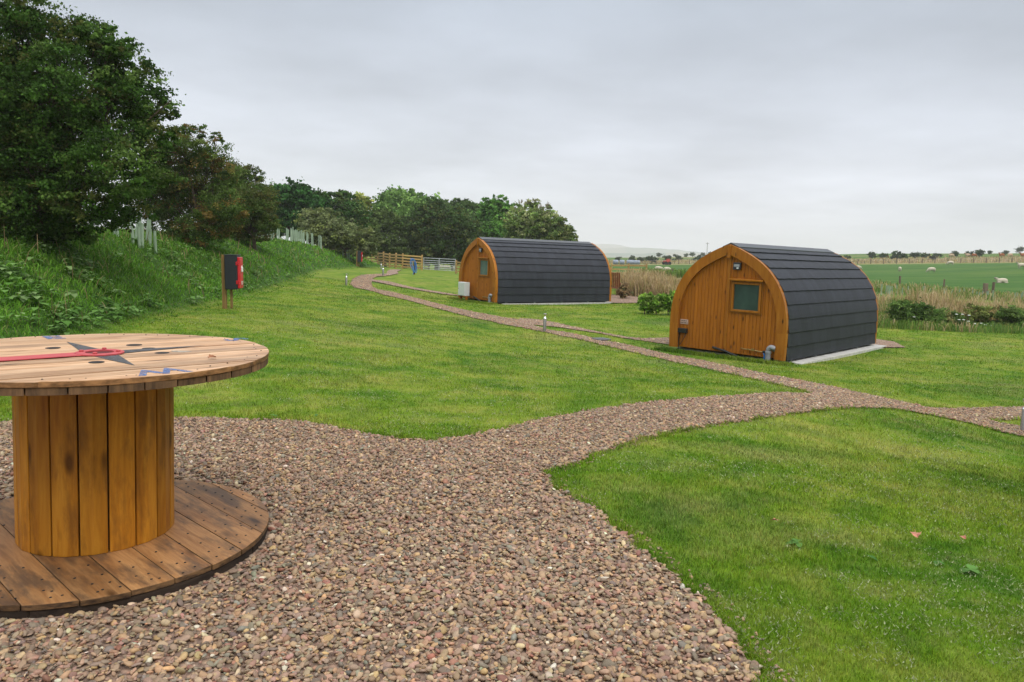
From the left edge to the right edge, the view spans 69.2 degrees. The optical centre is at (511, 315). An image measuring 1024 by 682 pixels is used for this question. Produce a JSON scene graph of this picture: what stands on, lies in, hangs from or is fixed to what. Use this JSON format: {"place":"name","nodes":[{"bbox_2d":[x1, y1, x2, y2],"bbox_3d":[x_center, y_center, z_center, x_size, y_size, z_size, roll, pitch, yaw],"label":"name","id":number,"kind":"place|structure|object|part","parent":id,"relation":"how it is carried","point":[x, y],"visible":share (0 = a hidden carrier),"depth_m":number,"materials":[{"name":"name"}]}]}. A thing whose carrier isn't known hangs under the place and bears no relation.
{"place":"outdoors","nodes":[
{"label":"outdoors","id":0,"kind":"place"},
{"bbox_2d":[0,226,387,338],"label":"bank grass","id":1,"kind":"structure","parent":0,"point":[102,249],"depth_m":16.99,"materials":[{"name":"green plant"}]},
{"bbox_2d":[372,279,457,294],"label":"gravel path","id":2,"kind":"structure","parent":0,"point":[385,282],"depth_m":34.11,"materials":[{"name":"gravel"}]},
{"bbox_2d":[0,398,874,681],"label":"gravel patio","id":3,"kind":"structure","parent":0,"point":[124,669],"depth_m":3.28,"materials":[{"name":"brown gravel"}]},
{"bbox_2d":[0,333,268,618],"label":"cable drum table","id":4,"kind":"object","parent":3,"relation":"on","point":[102,507],"visible":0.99,"depth_m":3.57,"materials":[{"name":"brown wood"}]},
{"bbox_2d":[448,297,497,304],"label":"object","id":5,"kind":"structure","parent":0,"point":[469,300],"depth_m":29.84,"materials":[{"name":"green plant"}]},
{"bbox_2d":[0,235,1023,681],"bbox_3d":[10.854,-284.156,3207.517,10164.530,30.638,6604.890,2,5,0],"label":"lawn","id":6,"kind":"structure","parent":0,"point":[968,275],"depth_m":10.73,"materials":[{"name":"green plant"}]},
{"bbox_2d":[0,0,187,246],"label":"maple tree","id":7,"kind":"object","parent":6,"relation":"on","point":[47,182],"visible":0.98,"depth_m":14.55,"materials":[{"name":"green plant"}]},
{"bbox_2d":[130,219,134,242],"bbox_3d":[-10.466,-2.280,20.460,0.088,0.854,0.084,-3,1,0],"label":"tree shelter","id":8,"kind":"object","parent":6,"relation":"on","point":[132,234],"visible":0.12,"depth_m":20.43,"materials":[{"name":"plastic"}]},
{"bbox_2d":[135,222,138,238],"bbox_3d":[-11.321,-2.485,22.370,0.088,0.670,0.084,6,0,0],"label":"tree shelter","id":9,"kind":"object","parent":6,"relation":"on","point":[137,225],"visible":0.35,"depth_m":22.34,"materials":[{"name":"plastic"}]},
{"bbox_2d":[137,227,140,248],"bbox_3d":[-10.167,-2.066,20.229,0.088,0.676,0.084,-3,3,0],"label":"tree shelter","id":10,"kind":"object","parent":6,"relation":"on","point":[138,236],"visible":0.91,"depth_m":20.20,"materials":[{"name":"plastic"}]},
{"bbox_2d":[141,223,143,245],"bbox_3d":[-10.227,-2.148,20.534,0.088,0.777,0.084,-1,-1,0],"label":"tree shelter","id":11,"kind":"object","parent":6,"relation":"on","point":[142,232],"visible":0.91,"depth_m":20.50,"materials":[{"name":"plastic"}]},
{"bbox_2d":[145,219,149,240],"bbox_3d":[-11.485,-2.614,23.372,0.088,0.815,0.084,5,-1,0],"label":"tree shelter","id":12,"kind":"object","parent":6,"relation":"on","point":[147,229],"visible":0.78,"depth_m":23.34,"materials":[{"name":"plastic"}]},
{"bbox_2d":[148,220,150,240],"bbox_3d":[-11.296,-2.555,23.127,0.088,0.834,0.084,4,5,0],"label":"tree shelter","id":13,"kind":"object","parent":6,"relation":"on","point":[149,225],"visible":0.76,"depth_m":23.08,"materials":[{"name":"plastic"}]},
{"bbox_2d":[149,229,151,244],"bbox_3d":[-10.794,-2.283,22.145,0.088,0.579,0.084,2,3,0],"label":"tree shelter","id":14,"kind":"object","parent":6,"relation":"on","point":[150,236],"visible":0.91,"depth_m":22.11,"materials":[{"name":"plastic"}]},
{"bbox_2d":[153,236,156,253],"bbox_3d":[-9.970,-1.926,20.737,0.121,0.583,0.084,-2,6,-36],"label":"tree shelter","id":15,"kind":"object","parent":6,"relation":"on","point":[155,244],"visible":0.91,"depth_m":20.70,"materials":[{"name":"plastic"}]},
{"bbox_2d":[0,227,328,337],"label":"dock leaves","id":16,"kind":"object","parent":6,"relation":"on","point":[66,321],"visible":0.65,"depth_m":13.33,"materials":[{"name":"green plant"}]},
{"bbox_2d":[4,221,325,321],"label":"dead stems","id":17,"kind":"object","parent":6,"relation":"on","point":[130,262],"visible":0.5,"depth_m":15.46,"materials":[{"name":"brown plant"}]},
{"bbox_2d":[115,123,258,246],"bbox_3d":[-11.449,-4.488,26.639,6.617,4.693,4.146,5,6,27],"label":"hawthorn tree","id":18,"kind":"object","parent":6,"relation":"on","point":[209,210],"visible":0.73,"depth_m":25.77,"materials":[{"name":"green plant"}]},
{"bbox_2d":[221,254,242,308],"bbox_3d":[-6.589,-0.784,17.512,0.484,1.284,0.367,0,5,-6],"label":"extinguisher cabinet","id":19,"kind":"object","parent":6,"relation":"on","point":[232,270],"visible":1,"depth_m":17.36,"materials":[{"name":"black plastic"}]},
{"bbox_3d":[-6.406,-1.001,17.500,0.125,0.730,0.347,0,5,-6],"label":"door","id":20,"kind":"part","parent":19,"relation":"part of","materials":[{"name":"red plastic"}]},
{"bbox_2d":[211,154,284,251],"bbox_3d":[-11.726,-4.813,32.387,4.251,4.630,3.075,6,7,41],"label":"hawthorn tree","id":21,"kind":"object","parent":6,"relation":"on","point":[255,192],"visible":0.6,"depth_m":32.35,"materials":[{"name":"green plant"}]},
{"bbox_2d":[265,176,335,240],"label":"sycamore tree","id":22,"kind":"object","parent":6,"relation":"on","point":[294,197],"visible":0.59,"depth_m":60.69,"materials":[{"name":"green plant"}]},
{"bbox_2d":[291,207,383,257],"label":"willow bush","id":23,"kind":"object","parent":6,"relation":"on","point":[335,233],"visible":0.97,"depth_m":56.09,"materials":[{"name":"green plant"}]},
{"bbox_2d":[313,189,379,251],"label":"ivy tree","id":24,"kind":"object","parent":6,"relation":"on","point":[346,204],"visible":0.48,"depth_m":68.57,"materials":[{"name":"green plant"}]},
{"bbox_2d":[356,251,362,265],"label":"extinguisher cabinet","id":25,"kind":"object","parent":6,"relation":"on","point":[359,256],"visible":0.96,"depth_m":55.72,"materials":[{"name":"black plastic"}]},
{"bbox_2d":[352,191,374,215],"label":"ash tree","id":26,"kind":"object","parent":6,"relation":"on","point":[365,200],"visible":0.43,"depth_m":77.10,"materials":[{"name":"green plant"}]},
{"bbox_2d":[366,252,403,268],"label":"rail fence","id":27,"kind":"object","parent":6,"relation":"on","point":[389,260],"visible":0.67,"depth_m":67.82,"materials":[{"name":"brown wood"}]},
{"bbox_2d":[366,206,409,266],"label":"hawthorn bush","id":28,"kind":"object","parent":6,"relation":"on","point":[389,229],"visible":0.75,"depth_m":77.60,"materials":[{"name":"green plant"}]},
{"bbox_2d":[375,250,425,265],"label":"undergrowth bush","id":29,"kind":"object","parent":6,"relation":"on","point":[400,262],"visible":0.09,"depth_m":83.55,"materials":[{"name":"green plant"}]},
{"bbox_2d":[369,184,440,265],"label":"oak tree","id":30,"kind":"object","parent":6,"relation":"on","point":[400,198],"visible":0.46,"depth_m":89.48,"materials":[{"name":"green plant"}]},
{"bbox_2d":[402,255,422,270],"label":"rail fence","id":31,"kind":"object","parent":6,"relation":"on","point":[421,262],"visible":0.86,"depth_m":64.46,"materials":[{"name":"brown wood"}]},
{"bbox_2d":[423,257,455,270],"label":"field gate","id":32,"kind":"structure","parent":31,"relation":"attached to","point":[438,266],"depth_m":63.09,"materials":[{"name":"silver metal"}]},
{"bbox_2d":[410,258,416,274],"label":"hose stand","id":33,"kind":"object","parent":6,"relation":"on","point":[414,266],"visible":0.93,"depth_m":43.82,"materials":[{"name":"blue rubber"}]},
{"bbox_2d":[424,257,460,270],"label":"undergrowth bush","id":34,"kind":"object","parent":6,"relation":"on","point":[446,262],"visible":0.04,"depth_m":87.77,"materials":[{"name":"green plant"}]},
{"bbox_2d":[399,194,486,269],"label":"elm tree","id":35,"kind":"object","parent":6,"relation":"on","point":[430,222],"visible":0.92,"depth_m":78.12,"materials":[{"name":"green plant"}]},
{"bbox_2d":[455,260,460,273],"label":"rail fence","id":36,"kind":"object","parent":6,"relation":"on","point":[456,265],"visible":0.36,"depth_m":61.30,"materials":[{"name":"wood"}]},
{"bbox_2d":[458,282,469,299],"bbox_3d":[-2.005,-0.953,30.692,0.278,0.830,0.520,-1,6,-34],"label":"utility cabinet","id":37,"kind":"object","parent":6,"relation":"on","point":[463,288],"visible":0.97,"depth_m":30.51,"materials":[{"name":"white plastic"}]},
{"bbox_3d":[-2.097,-1.086,30.625,0.028,0.510,0.480,-1,6,-34],"label":"door","id":38,"kind":"part","parent":37,"relation":"part of","materials":[{"name":"white metal"}]},
{"bbox_2d":[441,198,490,218],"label":"beech tree","id":39,"kind":"object","parent":6,"relation":"on","point":[467,204],"visible":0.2,"depth_m":94.61,"materials":[{"name":"green plant"}]},
{"bbox_2d":[467,194,517,237],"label":"maple tree","id":40,"kind":"object","parent":6,"relation":"on","point":[495,209],"visible":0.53,"depth_m":82.50,"materials":[{"name":"green plant"}]},
{"bbox_2d":[0,330,1020,681],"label":"turf edge","id":41,"kind":"object","parent":6,"relation":"on","point":[658,560],"visible":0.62,"depth_m":5.26,"materials":[{"name":"green plant"}]},
{"bbox_2d":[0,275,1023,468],"bbox_3d":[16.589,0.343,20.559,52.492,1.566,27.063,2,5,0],"label":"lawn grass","id":42,"kind":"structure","parent":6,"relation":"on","point":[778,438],"depth_m":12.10,"materials":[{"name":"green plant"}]},
{"bbox_2d":[500,197,566,239],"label":"ash tree","id":43,"kind":"object","parent":6,"relation":"on","point":[533,221],"visible":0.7,"depth_m":77.95,"materials":[{"name":"green plant"}]},
{"bbox_2d":[468,298,610,304],"bbox_3d":[1.214,-0.563,32.126,5.800,0.150,2.880,-1,6,-34],"label":"concrete pad","id":44,"kind":"object","parent":6,"relation":"on","point":[557,303],"visible":0.27,"depth_m":30.94,"materials":[{"name":"grey concrete"}]},
{"bbox_2d":[458,237,611,302],"bbox_3d":[1.023,-1.901,31.875,6.126,2.685,2.954,-1,6,-34],"label":"camping pod","id":45,"kind":"object","parent":44,"relation":"on","point":[500,270],"visible":0.95,"depth_m":30.62,"materials":[{"name":"grey tile"}]},
{"bbox_2d":[477,257,489,276],"bbox_3d":[-1.150,-1.930,29.859,0.123,0.799,0.820,-1,6,-34],"label":"window","id":46,"kind":"structure","parent":45,"relation":"in","point":[484,262],"depth_m":29.87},
{"bbox_2d":[543,313,546,330],"bbox_3d":[0.889,0.228,20.091,0.090,0.548,0.090,5,6,33],"label":"bollard light","id":47,"kind":"object","parent":6,"relation":"on","point":[544,322],"visible":0.91,"depth_m":20.06,"materials":[{"name":"metal"}]},
{"bbox_2d":[540,215,578,240],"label":"hawthorn tree","id":48,"kind":"object","parent":6,"relation":"on","point":[562,231],"visible":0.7,"depth_m":76.52,"materials":[{"name":"green plant"}]},
{"bbox_2d":[606,294,637,302],"bbox_3d":[5.153,-0.736,34.418,3.600,0.131,4.600,-1,6,-34],"label":"gravel pad","id":49,"kind":"object","parent":6,"relation":"on","point":[616,299],"visible":0.31,"depth_m":34.33,"materials":[{"name":"beige gravel"}]},
{"bbox_2d":[611,272,620,295],"bbox_3d":[5.084,-1.536,36.550,0.690,1.144,0.742,4,5,20],"label":"fence panel","id":50,"kind":"object","parent":49,"relation":"on","point":[615,279],"visible":0.46,"depth_m":36.23,"materials":[{"name":"brown wood"}]},
{"bbox_2d":[616,282,633,298],"bbox_3d":[5.322,-1.014,34.987,0.880,1.129,0.559,-1,6,-35],"label":"bramble bush","id":51,"kind":"object","parent":6,"relation":"on","point":[622,288],"visible":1,"depth_m":34.86,"materials":[{"name":"brown plant"}]},
{"bbox_2d":[610,263,647,272],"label":"rail fence","id":52,"kind":"object","parent":6,"relation":"on","point":[628,265],"visible":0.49,"depth_m":60.86,"materials":[{"name":"wood"}]},
{"bbox_2d":[626,260,639,263],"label":"silage bale","id":53,"kind":"object","parent":6,"relation":"on","point":[633,261],"visible":0.89,"depth_m":203.74},
{"bbox_2d":[315,400,964,565],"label":"lawn weeds","id":54,"kind":"object","parent":6,"relation":"on","point":[871,556],"visible":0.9,"depth_m":4.12,"materials":[{"name":"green plant"}]},
{"bbox_2d":[637,292,657,314],"bbox_3d":[4.669,-0.273,25.622,0.794,1.101,0.739,2,5,0],"label":"laurel shrub","id":55,"kind":"object","parent":6,"relation":"on","point":[645,300],"visible":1,"depth_m":25.48,"materials":[{"name":"green plant"}]},
{"bbox_2d":[644,255,658,263],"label":"hawthorn bush","id":56,"kind":"object","parent":6,"relation":"on","point":[652,259],"visible":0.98,"depth_m":211.55,"materials":[{"name":"green plant"}]},
{"bbox_2d":[608,259,696,263],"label":"tall grass","id":57,"kind":"structure","parent":6,"relation":"on","point":[681,261],"depth_m":213.23,"materials":[{"name":"beige plant"}]},
{"bbox_2d":[650,292,666,314],"bbox_3d":[5.094,-0.251,25.606,0.734,1.087,0.590,2,5,0],"label":"laurel shrub","id":58,"kind":"object","parent":6,"relation":"on","point":[661,306],"visible":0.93,"depth_m":25.45,"materials":[{"name":"green plant"}]},
{"bbox_2d":[660,259,670,264],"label":"farm machine","id":59,"kind":"object","parent":6,"relation":"on","point":[667,262],"visible":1,"depth_m":179.14,"materials":[{"name":"red metal"}]},
{"bbox_2d":[662,255,674,259],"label":"hawthorn bush","id":60,"kind":"object","parent":6,"relation":"on","point":[667,256],"visible":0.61,"depth_m":230.53,"materials":[{"name":"green plant"}]},
{"bbox_2d":[663,290,675,314],"bbox_3d":[5.545,-0.275,25.491,0.783,1.190,0.729,5,6,29],"label":"laurel shrub","id":61,"kind":"object","parent":6,"relation":"on","point":[668,299],"visible":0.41,"depth_m":25.41,"materials":[{"name":"green plant"}]},
{"bbox_2d":[673,255,683,260],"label":"hawthorn bush","id":62,"kind":"object","parent":6,"relation":"on","point":[678,257],"visible":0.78,"depth_m":228.19,"materials":[{"name":"green plant"}]},
{"bbox_2d":[691,255,703,260],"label":"hawthorn bush","id":63,"kind":"object","parent":6,"relation":"on","point":[698,257],"visible":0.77,"depth_m":223.50,"materials":[{"name":"green plant"}]},
{"bbox_2d":[654,346,794,365],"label":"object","id":64,"kind":"structure","parent":6,"relation":"on","point":[732,357],"depth_m":16.86,"materials":[{"name":"brown gravel"}]},
{"bbox_2d":[677,344,885,364],"bbox_3d":[7.232,0.899,19.498,3.120,0.150,5.800,7,7,43],"label":"concrete pad","id":65,"kind":"object","parent":6,"relation":"on","point":[839,354],"visible":0.3,"depth_m":18.05,"materials":[{"name":"grey concrete"}]},
{"bbox_2d":[669,243,877,360],"bbox_3d":[6.990,-0.444,19.281,2.954,2.685,6.126,7,7,43],"label":"camping pod","id":66,"kind":"object","parent":65,"relation":"on","point":[780,303],"visible":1,"depth_m":17.44,"materials":[{"name":"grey wood"}]},
{"bbox_2d":[729,278,763,315],"bbox_3d":[5.304,-0.420,16.842,0.820,0.799,0.123,7,7,43],"label":"window","id":67,"kind":"structure","parent":66,"relation":"in","point":[746,297],"depth_m":16.86,"materials":[{"name":"brown wood"}]},
{"bbox_2d":[786,538,801,547],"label":"lawn weed","id":68,"kind":"object","parent":6,"relation":"on","point":[795,541],"visible":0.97,"depth_m":4.28,"materials":[{"name":"green plant"}]},
{"bbox_2d":[867,252,876,257],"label":"hawthorn bush","id":69,"kind":"object","parent":6,"relation":"on","point":[872,254],"visible":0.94,"depth_m":220.34,"materials":[{"name":"green plant"}]},
{"bbox_2d":[875,253,887,258],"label":"hawthorn bush","id":70,"kind":"object","parent":6,"relation":"on","point":[882,255],"visible":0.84,"depth_m":212.16,"materials":[{"name":"green plant"}]},
{"bbox_2d":[875,339,903,346],"bbox_3d":[9.499,0.655,22.171,2.756,0.114,4.406,-2,6,-36],"label":"gravel pad","id":71,"kind":"object","parent":6,"relation":"on","point":[888,344],"visible":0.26,"depth_m":21.12,"materials":[{"name":"brown gravel"}]},
{"bbox_2d":[890,251,908,258],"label":"hawthorn bush","id":72,"kind":"object","parent":6,"relation":"on","point":[899,255],"visible":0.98,"depth_m":195.69,"materials":[{"name":"green plant"}]},
{"bbox_2d":[885,297,922,321],"bbox_3d":[14.064,-0.005,26.805,1.328,1.351,1.443,2,5,0],"label":"bramble bush","id":73,"kind":"object","parent":6,"relation":"on","point":[899,310],"visible":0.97,"depth_m":26.49,"materials":[{"name":"green plant"}]},
{"bbox_2d":[909,252,920,258],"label":"hawthorn bush","id":74,"kind":"object","parent":6,"relation":"on","point":[915,255],"visible":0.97,"depth_m":212.27,"materials":[{"name":"green plant"}]},
{"bbox_2d":[911,531,920,537],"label":"dry leaf","id":75,"kind":"object","parent":6,"relation":"on","point":[915,534],"visible":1,"depth_m":4.45,"materials":[{"name":"plant"}]},
{"bbox_2d":[907,300,946,324],"bbox_3d":[14.910,0.015,26.770,1.348,1.366,1.564,1,5,-14],"label":"bramble bush","id":76,"kind":"object","parent":6,"relation":"on","point":[926,313],"visible":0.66,"depth_m":26.46,"materials":[{"name":"green plant"}]},
{"bbox_2d":[921,252,932,257],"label":"hawthorn bush","id":77,"kind":"object","parent":6,"relation":"on","point":[924,255],"visible":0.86,"depth_m":214.79,"materials":[{"name":"green plant"}]},
{"bbox_2d":[926,267,935,272],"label":"sheep","id":78,"kind":"object","parent":6,"relation":"on","point":[929,269],"visible":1,"depth_m":117.49},
{"bbox_2d":[855,258,1012,263],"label":"wire fence","id":79,"kind":"object","parent":6,"relation":"on","point":[909,260],"visible":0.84,"depth_m":175.23,"materials":[{"name":"wood"}]},
{"bbox_2d":[846,255,1023,263],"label":"tall grass","id":80,"kind":"structure","parent":6,"relation":"on","point":[977,259],"depth_m":184.05,"materials":[{"name":"plant"}]},
{"bbox_2d":[933,253,942,256],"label":"hawthorn bush","id":81,"kind":"object","parent":6,"relation":"on","point":[938,255],"visible":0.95,"depth_m":225.50,"materials":[{"name":"green plant"}]},
{"bbox_2d":[933,307,969,326],"bbox_3d":[15.736,0.188,26.946,1.496,1.053,1.306,2,5,0],"label":"bramble bush","id":82,"kind":"object","parent":6,"relation":"on","point":[950,316],"visible":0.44,"depth_m":26.74,"materials":[{"name":"green plant"}]},
{"bbox_2d":[951,251,958,256],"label":"hawthorn bush","id":83,"kind":"object","parent":6,"relation":"on","point":[955,253],"visible":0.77,"depth_m":222.30,"materials":[{"name":"green plant"}]},
{"bbox_2d":[955,319,977,326],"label":"bramble bush","id":84,"kind":"object","parent":6,"relation":"on","point":[959,321],"visible":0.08,"depth_m":26.68,"materials":[{"name":"green plant"}]},
{"bbox_2d":[959,564,978,573],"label":"lawn weed","id":85,"kind":"object","parent":6,"relation":"on","point":[972,568],"visible":0.98,"depth_m":4.01,"materials":[{"name":"green plant"}]},
{"bbox_2d":[970,249,985,256],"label":"hawthorn bush","id":86,"kind":"object","parent":6,"relation":"on","point":[980,252],"visible":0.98,"depth_m":223.44,"materials":[{"name":"green plant"}]},
{"bbox_2d":[962,303,1000,321],"bbox_3d":[17.101,0.156,26.991,1.252,1.201,1.537,6,7,42],"label":"bramble bush","id":87,"kind":"object","parent":6,"relation":"on","point":[981,313],"visible":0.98,"depth_m":26.72,"materials":[{"name":"green plant"}]},
{"bbox_2d":[983,283,987,293],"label":"fence post","id":88,"kind":"object","parent":6,"relation":"on","point":[985,287],"visible":0.52,"depth_m":44.86,"materials":[{"name":"wood"}]},
{"bbox_2d":[975,318,1006,325],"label":"bramble bush","id":89,"kind":"object","parent":6,"relation":"on","point":[989,321],"visible":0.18,"depth_m":26.65,"materials":[{"name":"green plant"}]},
{"bbox_2d":[994,277,1007,282],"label":"sheep","id":90,"kind":"object","parent":6,"relation":"on","point":[1001,280],"visible":0.97,"depth_m":75.65},
{"bbox_2d":[990,303,1023,326],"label":"bramble bush","id":91,"kind":"object","parent":6,"relation":"on","point":[1013,314],"visible":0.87,"depth_m":26.46,"materials":[{"name":"green plant"}]},
{"bbox_2d":[1014,246,1023,252],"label":"hawthorn bush","id":92,"kind":"object","parent":6,"relation":"on","point":[1020,249],"visible":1,"depth_m":364.18,"materials":[{"name":"green plant"}]},
{"bbox_2d":[1016,262,1023,268],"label":"sheep","id":93,"kind":"object","parent":6,"relation":"on","point":[1020,265],"visible":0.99,"depth_m":111.41},
{"bbox_2d":[1020,399,1023,429],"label":"bollard light","id":94,"kind":"object","parent":6,"relation":"on","point":[1022,422],"visible":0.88,"depth_m":9.83,"materials":[{"name":"metal"}]},
{"bbox_2d":[1,0,1023,253],"label":"sky","id":95,"kind":"structure","parent":0,"point":[837,126],"materials":[{"name":"grey"}]},
{"bbox_2d":[6,303,1023,681],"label":"grass clippings","id":96,"kind":"object","parent":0,"point":[782,487],"depth_m":5.38,"materials":[{"name":"green plant"}]},
{"bbox_2d":[520,318,668,343],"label":"gravel path","id":97,"kind":"structure","parent":0,"point":[590,331],"depth_m":21.15,"materials":[{"name":"brown gravel"}]},
{"bbox_2d":[595,244,630,247],"bbox_3d":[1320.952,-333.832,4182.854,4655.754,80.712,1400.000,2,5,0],"label":"hills","id":98,"kind":"structure","parent":0,"point":[607,246],"depth_m":3937.67,"materials":[{"name":"grey"}]},
{"bbox_2d":[616,267,680,296],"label":"tall grass","id":99,"kind":"structure","parent":0,"point":[647,282],"depth_m":36.10,"materials":[{"name":"beige plant"}]},
{"bbox_2d":[600,247,707,253],"bbox_3d":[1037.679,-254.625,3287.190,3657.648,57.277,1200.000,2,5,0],"label":"hills","id":100,"kind":"structure","parent":0,"point":[631,250],"depth_m":3045.25,"materials":[{"name":"grey"}]},
{"bbox_2d":[604,252,706,257],"bbox_3d":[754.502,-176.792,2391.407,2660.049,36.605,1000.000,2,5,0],"label":"hills","id":101,"kind":"structure","parent":0,"point":[624,255],"depth_m":2194.54,"materials":[{"name":"grey"}]},
{"bbox_2d":[638,267,686,277],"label":"tall grass","id":102,"kind":"structure","parent":0,"point":[678,272],"depth_m":57.63,"materials":[{"name":"green plant"}]},
{"bbox_2d":[350,269,1023,434],"bbox_3d":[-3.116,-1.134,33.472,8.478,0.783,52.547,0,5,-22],"label":"gravel path","id":103,"kind":"structure","parent":0,"point":[391,271],"depth_m":18.87,"materials":[{"name":"brown gravel"}]},
{"bbox_2d":[0,387,1023,530],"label":"pebbles","id":104,"kind":"object","parent":103,"relation":"on","point":[706,407],"visible":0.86,"depth_m":5.73,"materials":[{"name":"brown gravel"}]},
{"bbox_2d":[592,337,610,339],"bbox_3d":[2.319,0.613,19.208,0.360,0.036,0.360,-1,6,-30],"label":"drain cover","id":105,"kind":"object","parent":103,"relation":"on","point":[600,338],"visible":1,"depth_m":19.13,"materials":[{"name":"metal"}]},
{"bbox_2d":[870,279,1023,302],"bbox_3d":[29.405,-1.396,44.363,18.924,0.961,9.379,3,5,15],"label":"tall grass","id":106,"kind":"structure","parent":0,"point":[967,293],"depth_m":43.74,"materials":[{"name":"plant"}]},
{"bbox_2d":[876,285,1023,322],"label":"tall grass","id":107,"kind":"structure","parent":0,"point":[940,301],"depth_m":30.06,"materials":[{"name":"beige plant"}]},
{"bbox_2d":[877,310,1023,333],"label":"tall grass","id":108,"kind":"structure","parent":0,"point":[1000,328],"depth_m":25.67,"materials":[{"name":"green plant"}]}
]}

